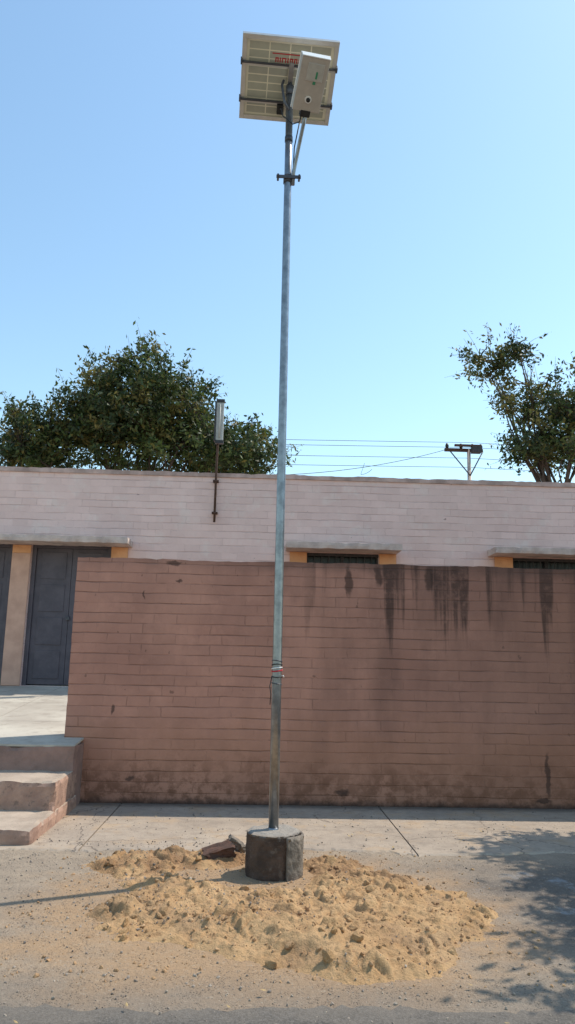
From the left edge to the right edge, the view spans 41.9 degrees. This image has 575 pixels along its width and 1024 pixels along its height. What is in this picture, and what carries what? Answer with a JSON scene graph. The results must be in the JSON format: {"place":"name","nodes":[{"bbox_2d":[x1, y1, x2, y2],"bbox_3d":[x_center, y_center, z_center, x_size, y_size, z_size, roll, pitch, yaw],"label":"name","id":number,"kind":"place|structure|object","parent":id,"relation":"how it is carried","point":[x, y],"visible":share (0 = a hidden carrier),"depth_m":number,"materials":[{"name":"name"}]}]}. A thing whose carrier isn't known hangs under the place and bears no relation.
{"place":"outdoors","nodes":[
{"label":"outdoors","id":0,"kind":"place"},
{"bbox_2d":[0,471,19,533],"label":"wall","id":1,"kind":"structure","parent":0,"point":[9,483],"depth_m":13.09,"materials":[{"name":"white brick"}]},
{"bbox_2d":[1,472,37,685],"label":"facade pier","id":2,"kind":"structure","parent":0,"point":[26,505],"depth_m":13.07,"materials":[{"name":"white brick"}]},
{"bbox_2d":[0,804,574,1023],"bbox_3d":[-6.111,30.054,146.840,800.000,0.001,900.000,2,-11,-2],"label":"ground","id":3,"kind":"structure","parent":0,"point":[526,900],"depth_m":4.11,"materials":[{"name":"stone"}]},
{"bbox_2d":[0,684,83,804],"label":"raised platform","id":4,"kind":"structure","parent":3,"relation":"on","point":[32,724],"depth_m":8.46,"materials":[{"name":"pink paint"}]},
{"bbox_2d":[0,553,30,685],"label":"door pillar","id":5,"kind":"structure","parent":4,"relation":"on","point":[15,624],"depth_m":12.68,"materials":[{"name":"paint"}]},
{"bbox_2d":[12,545,31,552],"bbox_3d":[-4.567,0.634,12.922,0.310,0.137,0.033,2,-11,-2],"label":"door pillar head","id":6,"kind":"object","parent":5,"relation":"on","point":[21,548],"depth_m":12.90},
{"bbox_2d":[33,472,116,536],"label":"wall","id":7,"kind":"structure","parent":3,"relation":"on","point":[80,504],"depth_m":13.12,"materials":[{"name":"white brick"}]},
{"bbox_2d":[21,545,37,684],"bbox_3d":[-4.399,1.734,12.842,0.070,2.400,0.090,2,-11,-2],"label":"door frame","id":8,"kind":"object","parent":7,"relation":"attached to","point":[29,617],"visible":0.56,"depth_m":12.79,"materials":[{"name":"paint"}]},
{"bbox_2d":[37,545,107,549],"bbox_3d":[-3.729,0.609,13.087,1.224,0.070,0.090,2,-11,-2],"label":"door frame","id":9,"kind":"object","parent":7,"relation":"attached to","point":[73,547],"visible":0.56,"depth_m":13.04,"materials":[{"name":"paint"}]},
{"bbox_2d":[26,548,72,684],"bbox_3d":[-4.060,1.772,12.864,0.607,2.308,0.040,2,-11,-2],"label":"door leaf","id":10,"kind":"object","parent":9,"relation":"attached to","point":[36,613],"visible":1,"depth_m":12.84,"materials":[{"name":"paint"}]},
{"bbox_2d":[32,650,59,678],"bbox_3d":[-4.075,2.576,12.681,0.427,0.460,0.011,2,-11,-2],"label":"door panel","id":11,"kind":"structure","parent":10,"relation":"attached to","point":[45,664],"depth_m":12.68,"materials":[{"name":"paint"}]},
{"bbox_2d":[35,617,61,644],"bbox_3d":[-4.064,2.026,12.787,0.427,0.460,0.011,2,-11,-2],"label":"door panel","id":12,"kind":"structure","parent":10,"relation":"attached to","point":[48,630],"depth_m":12.78,"materials":[{"name":"paint"}]},
{"bbox_2d":[38,584,64,611],"bbox_3d":[-4.053,1.477,12.894,0.427,0.460,0.011,2,-11,-2],"label":"door panel","id":13,"kind":"structure","parent":10,"relation":"attached to","point":[51,598],"depth_m":12.89,"materials":[{"name":"paint"}]},
{"bbox_2d":[41,552,66,578],"bbox_3d":[-4.042,0.927,13.001,0.427,0.460,0.011,2,-11,-2],"label":"door panel","id":14,"kind":"structure","parent":10,"relation":"attached to","point":[54,565],"depth_m":12.99,"materials":[{"name":"paint"}]},
{"bbox_2d":[63,549,107,684],"bbox_3d":[-3.447,1.789,12.886,0.607,2.308,0.040,2,-11,-2],"label":"door leaf","id":15,"kind":"object","parent":9,"relation":"attached to","point":[71,607],"visible":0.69,"depth_m":12.90,"materials":[{"name":"paint"}]},
{"bbox_2d":[78,553,102,557],"bbox_3d":[-3.429,0.944,13.023,0.427,0.460,0.011,2,-11,-2],"label":"door panel","id":16,"kind":"structure","parent":15,"relation":"attached to","point":[91,555],"depth_m":13.05,"materials":[{"name":"paint"}]},
{"bbox_2d":[108,547,111,557],"bbox_3d":[-3.106,1.770,12.888,0.070,2.400,0.090,2,-11,-2],"label":"door frame","id":17,"kind":"object","parent":7,"relation":"attached to","point":[109,551],"depth_m":13.05,"materials":[{"name":"paint"}]},
{"bbox_2d":[0,317,303,474],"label":"leafy tree","id":18,"kind":"object","parent":3,"relation":"on","point":[139,413],"visible":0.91,"depth_m":21.89,"materials":[{"name":"green plant"}]},
{"bbox_2d":[113,474,307,561],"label":"facade pier","id":19,"kind":"structure","parent":3,"relation":"on","point":[164,517],"depth_m":13.18,"materials":[{"name":"white brick"}]},
{"bbox_2d":[111,547,127,557],"bbox_3d":[-2.922,1.771,12.770,0.282,2.360,0.033,2,-11,-2],"label":"door jamb","id":20,"kind":"object","parent":19,"relation":"attached to","point":[119,552],"depth_m":12.96,"materials":[{"name":"paint"}]},
{"bbox_2d":[212,399,224,521],"bbox_3d":[-1.229,-0.918,13.280,0.170,2.220,0.193,2,-11,-2],"label":"wall mounted tube lamp","id":21,"kind":"object","parent":19,"relation":"attached to","point":[219,421],"visible":1,"depth_m":13.32,"materials":[{"name":"paint"}]},
{"bbox_2d":[0,466,574,487],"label":"parapet coping","id":22,"kind":"object","parent":19,"relation":"on","point":[290,477],"visible":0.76,"depth_m":13.35,"materials":[{"name":"grey concrete"}]},
{"bbox_2d":[290,552,306,562],"bbox_3d":[0.173,1.443,12.961,0.298,1.520,0.033,2,-11,-2],"label":"window surround","id":23,"kind":"object","parent":19,"relation":"attached to","point":[298,557],"visible":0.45,"depth_m":13.07,"materials":[{"name":"orange paint"}]},
{"bbox_2d":[308,556,375,563],"bbox_3d":[0.951,1.452,13.184,1.264,1.420,0.020,2,-11,-2],"label":"window glass","id":24,"kind":"object","parent":19,"relation":"attached to","point":[332,560],"visible":0.14,"depth_m":13.29,"materials":[{"name":"black glass"}]},
{"bbox_2d":[307,553,378,557],"bbox_3d":[0.969,0.761,13.215,1.264,0.048,0.058,2,-11,-2],"label":"window head","id":25,"kind":"object","parent":19,"relation":"attached to","point":[344,555],"depth_m":13.19},
{"bbox_2d":[285,541,402,553],"bbox_3d":[0.955,0.614,12.917,1.972,0.116,0.503,2,-11,-2],"label":"sunshade","id":26,"kind":"object","parent":19,"relation":"attached to","point":[368,548],"visible":1,"depth_m":12.70,"materials":[{"name":"grey concrete"}]},
{"bbox_2d":[245,824,303,881],"bbox_3d":[-0.098,2.595,5.690,0.445,0.375,0.420,2,-11,-2],"label":"concrete foundation","id":27,"kind":"object","parent":3,"relation":"on","point":[274,855],"visible":0.91,"depth_m":5.53,"materials":[{"name":"grey concrete"}]},
{"bbox_2d":[239,31,339,829],"bbox_3d":[-0.057,-0.881,6.212,0.908,6.798,1.076,2,-11,-2],"label":"solar street light","id":28,"kind":"object","parent":27,"relation":"on","point":[289,80],"visible":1,"depth_m":6.66,"materials":[{"name":"metal"}]},
{"bbox_2d":[305,62,324,82],"bbox_3d":[0.235,-3.717,6.355,0.144,0.073,0.124,4,-11,-12],"label":"lamp window frame","id":29,"kind":"structure","parent":28,"relation":"in","point":[309,62],"depth_m":6.34,"materials":[{"name":"metal"}]},
{"bbox_2d":[306,63,324,81],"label":"label","id":30,"kind":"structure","parent":28,"relation":"in","point":[313,68],"depth_m":6.35,"materials":[{"name":"white paper"}]},
{"bbox_2d":[0,433,565,479],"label":"utility pole","id":31,"kind":"object","parent":3,"relation":"on","point":[476,449],"visible":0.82,"depth_m":29.12,"materials":[{"name":"metal"}]},
{"bbox_2d":[14,813,554,1022],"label":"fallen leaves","id":32,"kind":"object","parent":3,"relation":"on","point":[324,825],"visible":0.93,"depth_m":6.54,"materials":[{"name":"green plant"}]},
{"bbox_2d":[78,844,506,990],"bbox_3d":[-0.127,2.547,5.057,3.750,0.198,3.000,2,-11,-2],"label":"sand heap","id":33,"kind":"object","parent":3,"relation":"on","point":[373,963],"visible":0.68,"depth_m":4.55,"materials":[{"name":"beige sand"}]},
{"bbox_2d":[201,839,235,860],"bbox_3d":[-0.547,2.696,5.959,0.270,0.156,0.160,4,-11,-15],"label":"broken brick","id":34,"kind":"object","parent":33,"relation":"on","point":[223,850],"visible":0.9,"depth_m":5.92,"materials":[{"name":"brown brick"}]},
{"bbox_2d":[228,834,240,848],"bbox_3d":[-0.431,2.672,6.093,0.128,0.112,0.090,5,-12,-20],"label":"broken brick","id":35,"kind":"object","parent":33,"relation":"on","point":[235,841],"visible":0.97,"depth_m":6.06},
{"bbox_2d":[231,841,245,852],"bbox_3d":[-0.399,2.761,6.199,0.125,0.147,0.168,-3,-12,22],"label":"broken brick","id":36,"kind":"object","parent":33,"relation":"on","point":[243,848],"visible":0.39,"depth_m":6.15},
{"bbox_2d":[0,841,574,987],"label":"soil clods","id":37,"kind":"object","parent":33,"relation":"on","point":[398,956],"visible":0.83,"depth_m":4.61,"materials":[{"name":"beige soil"}]},
{"bbox_2d":[90,843,488,964],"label":"soil clods","id":38,"kind":"object","parent":33,"relation":"on","point":[293,952],"visible":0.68,"depth_m":4.78,"materials":[{"name":"beige soil"}]},
{"bbox_2d":[64,557,574,808],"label":"brick boundary wall","id":39,"kind":"structure","parent":3,"relation":"on","point":[427,686],"depth_m":8.53,"materials":[{"name":"pink brick"}]},
{"bbox_2d":[378,482,511,566],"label":"facade pier","id":40,"kind":"structure","parent":3,"relation":"on","point":[429,524],"depth_m":13.33,"materials":[{"name":"white brick"}]},
{"bbox_2d":[379,554,395,564],"bbox_3d":[1.740,1.486,13.018,0.295,1.520,0.033,2,-11,-2],"label":"window surround","id":41,"kind":"object","parent":40,"relation":"attached to","point":[387,558],"visible":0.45,"depth_m":13.13,"materials":[{"name":"paint"}]},
{"bbox_2d":[494,557,512,567],"bbox_3d":[3.791,1.542,13.091,0.321,1.520,0.033,2,-11,-2],"label":"window surround","id":42,"kind":"object","parent":40,"relation":"attached to","point":[503,562],"visible":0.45,"depth_m":13.20,"materials":[{"name":"paint"}]},
{"bbox_2d":[487,547,574,558],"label":"sunshade","id":43,"kind":"object","parent":40,"relation":"attached to","point":[535,552],"visible":1,"depth_m":12.81,"materials":[{"name":"grey concrete"}]},
{"bbox_2d":[513,561,574,568],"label":"window glass","id":44,"kind":"object","parent":40,"relation":"attached to","point":[565,565],"visible":0.11,"depth_m":13.42,"materials":[{"name":"black glass"}]},
{"bbox_2d":[513,558,574,562],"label":"window head","id":45,"kind":"object","parent":40,"relation":"attached to","point":[544,560],"depth_m":13.32,"materials":[{"name":"paint"}]},
{"bbox_2d":[444,322,574,482],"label":"leafy tree","id":46,"kind":"object","parent":3,"relation":"on","point":[544,444],"visible":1,"depth_m":21.08,"materials":[{"name":"green plant"}]},
{"bbox_3d":[-7.230,1.587,12.774,2.240,4.770,0.250,2,-11,-2],"label":"facade","id":47,"kind":"object","parent":3,"relation":"on","visible":0},
{"bbox_2d":[0,544,10,546],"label":"door frame","id":48,"kind":"object","parent":47,"relation":"attached to","point":[4,545],"visible":0.55,"depth_m":13.00,"materials":[{"name":"paint"}]},
{"bbox_2d":[0,547,9,653],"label":"door leaf","id":49,"kind":"object","parent":48,"relation":"attached to","point":[3,580],"visible":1,"depth_m":12.90,"materials":[{"name":"paint"}]},
{"bbox_2d":[0,551,4,577],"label":"door panel","id":50,"kind":"structure","parent":49,"relation":"attached to","point":[2,555],"depth_m":12.97,"materials":[{"name":"paint"}]},
{"bbox_2d":[0,544,12,682],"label":"door frame","id":51,"kind":"object","parent":47,"relation":"attached to","point":[6,603],"visible":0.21,"depth_m":12.79,"materials":[{"name":"paint"}]},
{"bbox_2d":[0,803,574,856],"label":"concrete pavement","id":52,"kind":"structure","parent":0,"point":[537,839],"depth_m":7.17,"materials":[{"name":"beige concrete"}]},
{"bbox_2d":[0,770,76,844],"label":"concrete steps","id":53,"kind":"structure","parent":52,"relation":"on","point":[35,805],"depth_m":7.12,"materials":[{"name":"paint"}]},
{"bbox_2d":[0,1003,574,1023],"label":"asphalt road","id":54,"kind":"structure","parent":0,"point":[45,1013],"depth_m":3.40,"materials":[{"name":"grey asphalt"}]},
{"bbox_2d":[0,0,574,482],"label":"sky","id":55,"kind":"structure","parent":0,"point":[434,202],"materials":[{"name":"blue"}]},
{"bbox_2d":[307,480,378,554],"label":"wall","id":56,"kind":"structure","parent":0,"point":[343,511],"depth_m":13.29,"materials":[{"name":"white brick"}]},
{"bbox_2d":[510,486,574,559],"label":"wall","id":57,"kind":"structure","parent":0,"point":[542,517],"depth_m":13.42,"materials":[{"name":"white brick"}]},
{"bbox_3d":[-12.105,1.453,12.598,4.800,4.770,0.250,2,-11,-2],"label":"facade","id":58,"kind":"object","parent":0,"visible":0},
{"bbox_2d":[0,534,131,547],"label":"sunshade","id":59,"kind":"object","parent":58,"relation":"attached to","point":[69,540],"visible":1,"depth_m":12.53,"materials":[{"name":"grey concrete"}]}
]}

